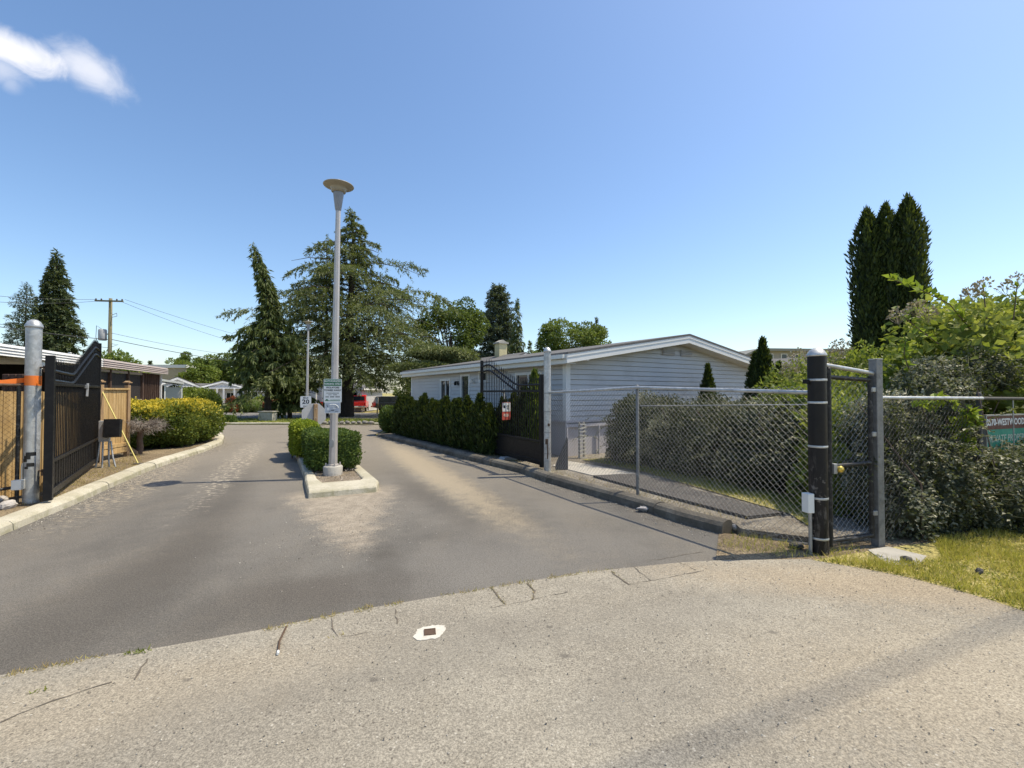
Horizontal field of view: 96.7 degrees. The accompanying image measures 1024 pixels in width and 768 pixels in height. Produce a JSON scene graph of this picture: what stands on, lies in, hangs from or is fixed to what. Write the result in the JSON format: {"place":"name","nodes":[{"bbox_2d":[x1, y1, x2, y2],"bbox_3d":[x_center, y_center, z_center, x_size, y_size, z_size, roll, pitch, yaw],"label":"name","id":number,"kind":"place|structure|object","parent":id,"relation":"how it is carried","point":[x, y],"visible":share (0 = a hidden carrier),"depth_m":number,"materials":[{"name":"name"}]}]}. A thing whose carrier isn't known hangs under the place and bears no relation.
{"place":"outdoors","nodes":[
{"label":"outdoors","id":0,"kind":"place"},
{"bbox_2d":[0,435,215,516],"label":"verge","id":1,"kind":"structure","parent":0,"point":[149,453],"depth_m":9.52,"materials":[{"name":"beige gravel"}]},
{"bbox_2d":[0,383,23,503],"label":"fence","id":2,"kind":"object","parent":1,"relation":"on","point":[17,437],"visible":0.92,"depth_m":6.12,"materials":[{"name":"black"}]},
{"bbox_2d":[0,391,44,496],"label":"cedar fence","id":3,"kind":"object","parent":1,"relation":"on","point":[5,444],"visible":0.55,"depth_m":6.36,"materials":[{"name":"brown wood"}]},
{"bbox_2d":[11,319,44,503],"bbox_3d":[-6.575,0.466,6.221,0.217,2.710,0.342,-1,-1,43],"label":"gate post","id":4,"kind":"object","parent":1,"relation":"on","point":[28,483],"visible":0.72,"depth_m":6.18,"materials":[{"name":"metal"}]},
{"bbox_2d":[42,339,101,500],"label":"driveway gate","id":5,"kind":"structure","parent":4,"relation":"attached to","point":[65,467],"depth_m":7.23,"materials":[{"name":"black metal"}]},
{"bbox_2d":[0,343,167,435],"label":"house","id":6,"kind":"structure","parent":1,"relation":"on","point":[146,386],"depth_m":14.74,"materials":[{"name":"wood"}]},
{"bbox_2d":[94,419,122,467],"bbox_3d":[-8.127,1.213,9.143,0.426,1.023,0.263,1,-1,-28],"label":"call box","id":7,"kind":"object","parent":1,"relation":"on","point":[108,429],"visible":0.84,"depth_m":9.12,"materials":[{"name":"black metal"}]},
{"bbox_2d":[100,380,137,461],"bbox_3d":[-9.062,0.863,10.515,0.130,1.886,1.363,0,-1,-9],"label":"fence panel","id":8,"kind":"object","parent":1,"relation":"on","point":[119,400],"visible":0.67,"depth_m":10.46,"materials":[{"name":"brown wood"}]},
{"bbox_2d":[124,414,172,453],"bbox_3d":[-8.950,1.250,10.994,1.407,1.059,0.950,0,-1,0],"label":"gnarled shrub","id":9,"kind":"object","parent":1,"relation":"on","point":[141,428],"visible":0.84,"depth_m":10.98,"materials":[{"name":"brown plant"}]},
{"bbox_2d":[107,396,228,449],"bbox_3d":[-10.635,1.079,13.254,4.083,1.454,4.891,1,-1,-37],"label":"golden hedge","id":10,"kind":"object","parent":1,"relation":"on","point":[193,420],"visible":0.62,"depth_m":12.34,"materials":[{"name":"green plant"}]},
{"bbox_2d":[224,413,378,418],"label":"street","id":11,"kind":"structure","parent":0,"point":[299,415],"depth_m":37.04,"materials":[{"name":"grey asphalt"}]},
{"bbox_2d":[226,419,377,424],"bbox_3d":[-16.500,2.215,26.163,47.000,0.319,6.600,0,-1,0],"label":"lawn strip","id":12,"kind":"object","parent":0,"point":[293,419],"depth_m":22.87,"materials":[{"name":"green plant"}]},
{"bbox_2d":[226,417,378,421],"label":"lawn grass","id":13,"kind":"structure","parent":12,"relation":"on","point":[348,419],"depth_m":26.59,"materials":[{"name":"green plant"}]},
{"bbox_2d":[303,320,313,395],"bbox_3d":[-10.840,-0.616,24.129,0.550,5.610,0.550,1,-1,0],"label":"street lamp","id":14,"kind":"object","parent":12,"relation":"on","point":[308,323],"visible":0.65,"depth_m":24.10,"materials":[{"name":"metal"}]},
{"bbox_2d":[385,344,480,394],"bbox_3d":[-4.233,-0.009,24.953,5.302,4.370,2.619,0,-1,-19],"label":"tree","id":15,"kind":"object","parent":12,"relation":"on","point":[440,355],"visible":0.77,"depth_m":24.42,"materials":[{"name":"green plant"}]},
{"bbox_2d":[480,340,528,359],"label":"neighbour house","id":16,"kind":"structure","parent":12,"relation":"on","point":[500,348],"depth_m":25.95,"materials":[{"name":"concrete"}]},
{"bbox_2d":[0,425,718,674],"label":"road","id":17,"kind":"structure","parent":0,"point":[94,579],"depth_m":4.76,"materials":[{"name":"grey asphalt"}]},
{"bbox_2d":[287,441,378,498],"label":"island kerb","id":18,"kind":"structure","parent":17,"relation":"on","point":[317,488],"depth_m":7.34,"materials":[{"name":"concrete"}]},
{"bbox_2d":[312,467,360,482],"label":"island soil","id":19,"kind":"structure","parent":18,"relation":"in","point":[323,479],"depth_m":8.26,"materials":[{"name":"beige soil"}]},
{"bbox_2d":[288,418,320,458],"bbox_3d":[-5.159,1.298,11.350,0.792,0.968,2.215,0,-1,-24],"label":"island hedge","id":20,"kind":"object","parent":19,"relation":"on","point":[296,427],"visible":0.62,"depth_m":10.50,"materials":[{"name":"green plant"}]},
{"bbox_2d":[302,403,325,423],"bbox_3d":[-5.808,1.212,13.377,0.670,1.275,0.118,1,-1,-37],"label":"stop sign","id":21,"kind":"object","parent":19,"relation":"on","point":[315,411],"visible":0.65,"depth_m":13.39,"materials":[{"name":"silver metal"}]},
{"bbox_2d":[298,425,364,470],"bbox_3d":[-3.891,1.310,9.665,1.134,0.841,2.425,1,-1,-29],"label":"island hedge","id":22,"kind":"object","parent":19,"relation":"on","point":[315,444],"visible":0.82,"depth_m":8.80,"materials":[{"name":"green plant"}]},
{"bbox_2d":[323,179,353,475],"bbox_3d":[-3.291,-1.046,8.497,0.550,5.610,0.550,1,-1,0],"label":"street lamp","id":23,"kind":"object","parent":19,"relation":"on","point":[339,188],"visible":0.98,"depth_m":8.45,"materials":[{"name":"metal"}]},
{"bbox_2d":[324,379,341,402],"bbox_3d":[-3.298,0.124,8.370,0.315,0.435,0.008,0,-1,-11],"label":"parking sign","id":24,"kind":"object","parent":23,"relation":"attached to","point":[332,390],"visible":1,"depth_m":8.37,"materials":[{"name":"white metal"}]},
{"bbox_2d":[0,438,1019,767],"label":"grit","id":25,"kind":"object","parent":17,"relation":"on","point":[484,612],"visible":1,"depth_m":3.17,"materials":[{"name":"grey gravel"}]},
{"bbox_2d":[223,393,734,533],"bbox_3d":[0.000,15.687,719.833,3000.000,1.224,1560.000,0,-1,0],"label":"ground","id":26,"kind":"structure","parent":0,"point":[383,394],"depth_m":52.02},
{"bbox_2d":[1,281,36,346],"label":"spruce tree","id":27,"kind":"object","parent":26,"relation":"on","point":[23,309],"visible":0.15,"depth_m":52.54,"materials":[{"name":"green plant"}]},
{"bbox_2d":[14,248,89,354],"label":"spruce tree","id":28,"kind":"object","parent":26,"relation":"on","point":[54,317],"visible":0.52,"depth_m":49.55,"materials":[{"name":"green plant"}]},
{"bbox_2d":[68,298,123,356],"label":"utility pole","id":29,"kind":"object","parent":26,"relation":"on","point":[102,334],"visible":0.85,"depth_m":42.98,"materials":[{"name":"wood"}]},
{"bbox_2d":[0,433,224,535],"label":"kerb","id":30,"kind":"structure","parent":26,"relation":"on","point":[10,522],"depth_m":6.99,"materials":[{"name":"concrete"}]},
{"bbox_2d":[101,348,151,374],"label":"garden tree","id":31,"kind":"object","parent":26,"relation":"on","point":[122,356],"visible":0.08,"depth_m":24.08,"materials":[{"name":"green plant"}]},
{"bbox_2d":[133,365,195,382],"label":"hall","id":32,"kind":"structure","parent":26,"relation":"on","point":[174,371],"depth_m":66.19,"materials":[{"name":"beige paint"}]},
{"bbox_2d":[162,379,183,398],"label":"shed","id":33,"kind":"structure","parent":26,"relation":"on","point":[171,392],"depth_m":30.42,"materials":[{"name":"metal"}]},
{"bbox_2d":[175,362,222,382],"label":"garden tree","id":34,"kind":"object","parent":26,"relation":"on","point":[201,373],"visible":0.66,"depth_m":65.02,"materials":[{"name":"green plant"}]},
{"bbox_2d":[189,386,225,409],"bbox_3d":[-22.303,1.369,32.974,2.432,2.421,2.481,0,-1,0],"label":"garden shrub","id":35,"kind":"object","parent":26,"relation":"on","point":[202,392],"visible":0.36,"depth_m":32.74,"materials":[{"name":"green plant"}]},
{"bbox_2d":[200,380,243,404],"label":"bungalow","id":36,"kind":"object","parent":26,"relation":"on","point":[223,389],"visible":0.17,"depth_m":49.88,"materials":[{"name":"white"}]},
{"bbox_2d":[209,352,245,380],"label":"garden tree","id":37,"kind":"object","parent":26,"relation":"on","point":[217,363],"visible":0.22,"depth_m":70.06,"materials":[{"name":"green plant"}]},
{"bbox_2d":[221,242,309,410],"bbox_3d":[-15.271,-3.251,28.672,5.306,11.608,5.070,0,-1,0],"label":"weeping cedar","id":38,"kind":"object","parent":26,"relation":"on","point":[265,340],"visible":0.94,"depth_m":28.07,"materials":[{"name":"green plant"}]},
{"bbox_2d":[261,321,324,418],"bbox_3d":[-14.936,-0.811,30.664,4.173,6.982,4.323,-1,-1,31],"label":"weeping cedar","id":39,"kind":"object","parent":26,"relation":"on","point":[286,405],"visible":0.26,"depth_m":29.90,"materials":[{"name":"green plant"}]},
{"bbox_2d":[286,234,389,415],"bbox_3d":[-14.425,-4.510,35.716,8.111,14.639,8.104,1,-1,-37],"label":"deodar cedar","id":40,"kind":"object","parent":26,"relation":"on","point":[324,340],"visible":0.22,"depth_m":35.22,"materials":[{"name":"green plant"}]},
{"bbox_2d":[215,206,464,418],"bbox_3d":[-11.406,-5.017,35.490,19.610,17.160,21.576,0,-1,0],"label":"deodar cedar","id":41,"kind":"object","parent":26,"relation":"on","point":[356,255],"visible":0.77,"depth_m":32.65,"materials":[{"name":"green plant"}]},
{"bbox_2d":[297,381,383,411],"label":"bungalow","id":42,"kind":"object","parent":26,"relation":"on","point":[370,399],"visible":0.2,"depth_m":50.17,"materials":[{"name":"concrete"}]},
{"bbox_2d":[354,395,368,411],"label":"pickup truck","id":43,"kind":"object","parent":26,"relation":"on","point":[361,401],"visible":0.59,"depth_m":49.24,"materials":[{"name":"red paint"}]},
{"bbox_2d":[371,396,397,410],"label":"suv","id":44,"kind":"object","parent":26,"relation":"on","point":[386,400],"visible":0.36,"depth_m":48.80,"materials":[{"name":"paint"}]},
{"bbox_2d":[412,296,490,360],"bbox_3d":[-5.684,-2.349,39.970,6.822,10.646,7.240,-1,-1,38],"label":"maple tree","id":45,"kind":"object","parent":26,"relation":"on","point":[471,336],"visible":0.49,"depth_m":38.83,"materials":[{"name":"green plant"}]},
{"bbox_2d":[474,282,522,357],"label":"conifer tree","id":46,"kind":"object","parent":26,"relation":"on","point":[499,318],"visible":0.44,"depth_m":57.10,"materials":[{"name":"green plant"}]},
{"bbox_2d":[508,298,526,353],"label":"weeping cedar","id":47,"kind":"object","parent":26,"relation":"on","point":[517,347],"visible":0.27,"depth_m":50.01,"materials":[{"name":"green plant"}]},
{"bbox_2d":[384,434,731,533],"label":"kerb","id":48,"kind":"structure","parent":26,"relation":"on","point":[711,523],"depth_m":6.92,"materials":[{"name":"concrete"}]},
{"bbox_2d":[534,317,611,351],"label":"maple tree","id":49,"kind":"object","parent":26,"relation":"on","point":[592,335],"visible":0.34,"depth_m":40.14,"materials":[{"name":"green plant"}]},
{"bbox_2d":[400,334,751,455],"bbox_3d":[1.892,0.307,17.258,8.840,3.230,11.140,1,-1,-33],"label":"mobile home","id":50,"kind":"object","parent":26,"relation":"on","point":[676,361],"visible":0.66,"depth_m":12.29,"materials":[{"name":"grey"}]},
{"bbox_2d":[440,379,450,398],"bbox_3d":[-2.407,0.473,16.494,0.070,1.320,0.885,1,-1,-33],"label":"window","id":51,"kind":"structure","parent":50,"relation":"in","point":[445,384],"depth_m":16.48,"materials":[{"name":"white paint"}]},
{"bbox_2d":[460,374,469,400],"bbox_3d":[-1.549,0.538,15.154,0.070,1.740,0.665,1,-1,-33],"label":"door","id":52,"kind":"structure","parent":50,"relation":"in","point":[464,378],"depth_m":15.25,"materials":[{"name":"white paint"}]},
{"bbox_2d":[515,371,541,396],"bbox_3d":[0.434,0.315,12.062,0.070,1.270,1.235,1,-1,-33],"label":"window","id":53,"kind":"structure","parent":50,"relation":"in","point":[521,376],"depth_m":12.33,"materials":[{"name":"white paint"}]},
{"bbox_2d":[738,348,847,358],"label":"apartment block","id":54,"kind":"structure","parent":26,"relation":"on","point":[778,353],"depth_m":91.43,"materials":[{"name":"grey ceramic"}]},
{"bbox_2d":[802,348,828,555],"bbox_3d":[3.014,0.755,4.540,0.255,2.240,0.178,0,-1,0],"label":"corner post","id":55,"kind":"object","parent":26,"relation":"on","point":[815,502],"visible":0.97,"depth_m":4.48,"materials":[{"name":"metal"}]},
{"bbox_2d":[0,559,1023,767],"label":"pavement","id":56,"kind":"structure","parent":0,"point":[497,721],"depth_m":2.47,"materials":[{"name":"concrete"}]},
{"bbox_2d":[2,567,623,677],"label":"weeds","id":57,"kind":"object","parent":56,"relation":"on","point":[14,673],"visible":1,"depth_m":3.19,"materials":[{"name":"plant"}]},
{"bbox_2d":[0,558,710,721],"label":"pavement cracks","id":58,"kind":"object","parent":56,"relation":"on","point":[138,672],"visible":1,"depth_m":3.06,"materials":[{"name":"black asphalt"}]},
{"bbox_2d":[413,625,445,640],"bbox_3d":[-0.543,1.635,3.002,0.216,0.008,0.180,0,-1,-12],"label":"valve cover","id":59,"kind":"object","parent":56,"relation":"on","point":[430,632],"visible":1,"depth_m":2.99,"materials":[{"name":"white paint"}]},
{"bbox_2d":[0,0,1023,392],"label":"sky","id":60,"kind":"structure","parent":0,"point":[648,169],"materials":[{"name":"blue"}]},
{"bbox_2d":[552,461,633,475],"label":"path","id":61,"kind":"structure","parent":0,"point":[581,467],"depth_m":8.87,"materials":[{"name":"concrete"}]},
{"bbox_2d":[377,432,898,544],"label":"verge","id":62,"kind":"structure","parent":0,"point":[747,527],"depth_m":5.52,"materials":[{"name":"grey concrete"}]},
{"bbox_2d":[378,404,394,432],"bbox_3d":[-4.640,1.330,17.236,0.860,1.135,1.079,0,-1,0],"label":"round shrub","id":63,"kind":"object","parent":62,"relation":"on","point":[384,416],"visible":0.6,"depth_m":16.86,"materials":[{"name":"green plant"}]},
{"bbox_2d":[392,395,405,434],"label":"hedge cedar","id":64,"kind":"object","parent":62,"relation":"on","point":[400,408],"visible":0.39,"depth_m":15.92,"materials":[{"name":"green plant"}]},
{"bbox_2d":[398,396,414,436],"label":"hedge cedar","id":65,"kind":"object","parent":62,"relation":"on","point":[407,408],"visible":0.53,"depth_m":15.26,"materials":[{"name":"green plant"}]},
{"bbox_2d":[413,392,429,439],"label":"hedge cedar","id":66,"kind":"object","parent":62,"relation":"on","point":[424,402],"visible":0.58,"depth_m":14.32,"materials":[{"name":"green plant"}]},
{"bbox_2d":[423,399,438,442],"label":"hedge cedar","id":67,"kind":"object","parent":62,"relation":"on","point":[431,412],"visible":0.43,"depth_m":13.65,"materials":[{"name":"green plant"}]},
{"bbox_2d":[433,395,450,444],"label":"hedge cedar","id":68,"kind":"object","parent":62,"relation":"on","point":[440,416],"visible":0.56,"depth_m":12.93,"materials":[{"name":"green plant"}]},
{"bbox_2d":[441,398,455,445],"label":"hedge cedar","id":69,"kind":"object","parent":62,"relation":"on","point":[449,410],"visible":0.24,"depth_m":12.71,"materials":[{"name":"green plant"}]},
{"bbox_2d":[444,397,462,447],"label":"hedge cedar","id":70,"kind":"object","parent":62,"relation":"on","point":[453,421],"visible":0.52,"depth_m":12.26,"materials":[{"name":"green plant"}]},
{"bbox_2d":[455,394,472,449],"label":"hedge cedar","id":71,"kind":"object","parent":62,"relation":"on","point":[467,401],"visible":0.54,"depth_m":12.01,"materials":[{"name":"green plant"}]},
{"bbox_2d":[459,402,474,450],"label":"hedge cedar","id":72,"kind":"object","parent":62,"relation":"on","point":[466,435],"visible":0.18,"depth_m":11.68,"materials":[{"name":"green plant"}]},
{"bbox_2d":[465,392,485,452],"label":"hedge cedar","id":73,"kind":"object","parent":62,"relation":"on","point":[479,406],"visible":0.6,"depth_m":11.34,"materials":[{"name":"green plant"}]},
{"bbox_2d":[474,402,498,454],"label":"hedge cedar","id":74,"kind":"object","parent":62,"relation":"on","point":[485,439],"visible":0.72,"depth_m":10.93,"materials":[{"name":"green plant"}]},
{"bbox_2d":[490,396,507,454],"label":"gate cedar","id":75,"kind":"object","parent":62,"relation":"on","point":[496,429],"visible":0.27,"depth_m":10.88,"materials":[{"name":"green plant"}]},
{"bbox_2d":[499,456,517,460],"bbox_3d":[0.152,1.669,10.398,0.996,0.070,0.220,1,-1,-33],"label":"drop stop","id":76,"kind":"object","parent":62,"relation":"on","point":[505,458],"visible":0.29,"depth_m":10.15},
{"bbox_2d":[480,358,543,467],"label":"driveway gate","id":77,"kind":"structure","parent":76,"relation":"on","point":[529,450],"depth_m":9.92,"materials":[{"name":"black metal"}]},
{"bbox_2d":[500,392,517,437],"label":"gate cedar","id":78,"kind":"object","parent":62,"relation":"on","point":[508,427],"visible":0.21,"depth_m":10.64,"materials":[{"name":"green plant"}]},
{"bbox_2d":[511,386,526,438],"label":"gate cedar","id":79,"kind":"object","parent":62,"relation":"on","point":[521,399],"visible":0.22,"depth_m":10.41,"materials":[{"name":"green plant"}]},
{"bbox_2d":[519,367,539,442],"bbox_3d":[0.498,0.710,10.331,0.726,2.195,0.794,0,-1,0],"label":"gate cedar","id":80,"kind":"object","parent":62,"relation":"on","point":[534,373],"visible":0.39,"depth_m":10.18,"materials":[{"name":"green plant"}]},
{"bbox_2d":[543,347,550,471],"bbox_3d":[0.681,0.583,8.745,0.156,2.590,0.173,0,-1,0],"label":"gate post","id":81,"kind":"object","parent":62,"relation":"on","point":[547,407],"visible":0.96,"depth_m":8.70,"materials":[{"name":"metal"}]},
{"bbox_2d":[555,437,567,469],"bbox_3d":[0.972,1.358,8.904,0.250,0.638,0.030,0,-1,-8],"label":"leaning board","id":82,"kind":"object","parent":62,"relation":"on","point":[562,462],"visible":0.98,"depth_m":8.89,"materials":[{"name":"grey"}]},
{"bbox_2d":[578,422,586,457],"bbox_3d":[1.621,1.337,10.513,0.202,0.920,0.075,1,-1,-33],"label":"slatted stand","id":83,"kind":"object","parent":62,"relation":"on","point":[583,439],"visible":0.82,"depth_m":10.49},
{"bbox_2d":[548,385,807,543],"bbox_3d":[1.871,0.867,6.646,0.077,1.715,4.733,1,-1,-29],"label":"fence","id":84,"kind":"object","parent":62,"relation":"on","point":[719,390],"visible":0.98,"depth_m":6.00,"materials":[{"name":"metal"}]},
{"bbox_2d":[570,389,841,497],"bbox_3d":[4.081,0.904,8.262,3.704,1.687,5.790,1,-1,-29],"label":"creeper mass","id":85,"kind":"object","parent":62,"relation":"on","point":[740,428],"visible":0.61,"depth_m":7.76,"materials":[{"name":"green plant"}]},
{"bbox_2d":[697,362,718,402],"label":"pointed cedar","id":86,"kind":"object","parent":62,"relation":"on","point":[707,381],"visible":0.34,"depth_m":12.32,"materials":[{"name":"green plant"}]},
{"bbox_2d":[741,350,756,401],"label":"pointed cedar","id":87,"kind":"object","parent":62,"relation":"on","point":[750,366],"visible":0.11,"depth_m":11.89,"materials":[{"name":"green plant"}]},
{"bbox_2d":[743,336,773,400],"bbox_3d":[6.404,0.291,11.560,1.035,3.090,0.960,0,-1,0],"label":"pointed cedar","id":88,"kind":"object","parent":62,"relation":"on","point":[762,364],"visible":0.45,"depth_m":11.50,"materials":[{"name":"green plant"}]},
{"bbox_2d":[752,338,919,517],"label":"bramble bank","id":89,"kind":"structure","parent":62,"relation":"on","point":[795,373],"depth_m":7.25,"materials":[{"name":"green plant"}]},
{"bbox_2d":[844,205,890,356],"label":"cypress column","id":90,"kind":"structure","parent":62,"relation":"on","point":[863,293],"depth_m":14.02,"materials":[{"name":"green plant"}]},
{"bbox_2d":[873,200,907,358],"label":"cypress column","id":91,"kind":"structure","parent":62,"relation":"on","point":[886,217],"depth_m":13.77,"materials":[{"name":"green plant"}]},
{"bbox_2d":[770,342,1023,543],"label":"creeper mass","id":92,"kind":"object","parent":62,"relation":"on","point":[960,494],"visible":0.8,"depth_m":5.16,"materials":[{"name":"green plant"}]},
{"bbox_2d":[892,192,933,342],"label":"cypress column","id":93,"kind":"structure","parent":62,"relation":"on","point":[913,231],"depth_m":13.56,"materials":[{"name":"green plant"}]},
{"bbox_2d":[858,271,1023,439],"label":"bramble thicket","id":94,"kind":"object","parent":62,"relation":"on","point":[995,323],"visible":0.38,"depth_m":6.42,"materials":[{"name":"green plant"}]},
{"bbox_2d":[593,473,782,518],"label":"path","id":95,"kind":"structure","parent":0,"point":[696,501],"depth_m":6.46,"materials":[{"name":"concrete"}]},
{"bbox_2d":[582,456,807,524],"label":"lawn","id":96,"kind":"structure","parent":0,"point":[725,486],"depth_m":6.91,"materials":[{"name":"plant"}]},
{"bbox_2d":[716,525,1020,565],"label":"verge","id":97,"kind":"structure","parent":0,"point":[725,551],"depth_m":4.67,"materials":[{"name":"plant"}]},
{"bbox_2d":[827,359,884,547],"bbox_3d":[3.479,0.732,4.652,0.746,1.991,0.092,0,-1,-15],"label":"hinge post","id":98,"kind":"object","parent":97,"relation":"on","point":[875,371],"visible":0.73,"depth_m":4.70,"materials":[{"name":"metal"}]},
{"bbox_2d":[827,367,877,546],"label":"walk gate","id":99,"kind":"structure","parent":98,"relation":"attached to","point":[833,468],"depth_m":4.65,"materials":[{"name":"black metal"}]},
{"bbox_2d":[883,392,1023,537],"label":"fence","id":100,"kind":"object","parent":97,"relation":"on","point":[946,398],"visible":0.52,"depth_m":5.07,"materials":[{"name":"metal"}]},
{"bbox_2d":[911,391,985,454],"bbox_3d":[5.161,0.463,5.397,0.928,0.780,0.276,0,-1,0],"label":"vine spray","id":101,"kind":"object","parent":100,"relation":"attached to","point":[973,415],"visible":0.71,"depth_m":5.38,"materials":[{"name":"green plant"}]},
{"bbox_2d":[982,413,1023,457],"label":"address board","id":102,"kind":"object","parent":100,"relation":"attached to","point":[1001,426],"visible":0.54,"depth_m":5.75,"materials":[{"name":"teal paint"}]},
{"bbox_2d":[868,547,926,565],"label":"path","id":103,"kind":"structure","parent":0,"point":[891,553],"depth_m":4.43,"materials":[{"name":"concrete"}]},
{"bbox_2d":[811,526,1023,610],"bbox_3d":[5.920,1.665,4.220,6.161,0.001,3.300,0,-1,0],"label":"lawn","id":104,"kind":"structure","parent":0,"point":[929,550],"depth_m":4.20,"materials":[{"name":"green plant"}]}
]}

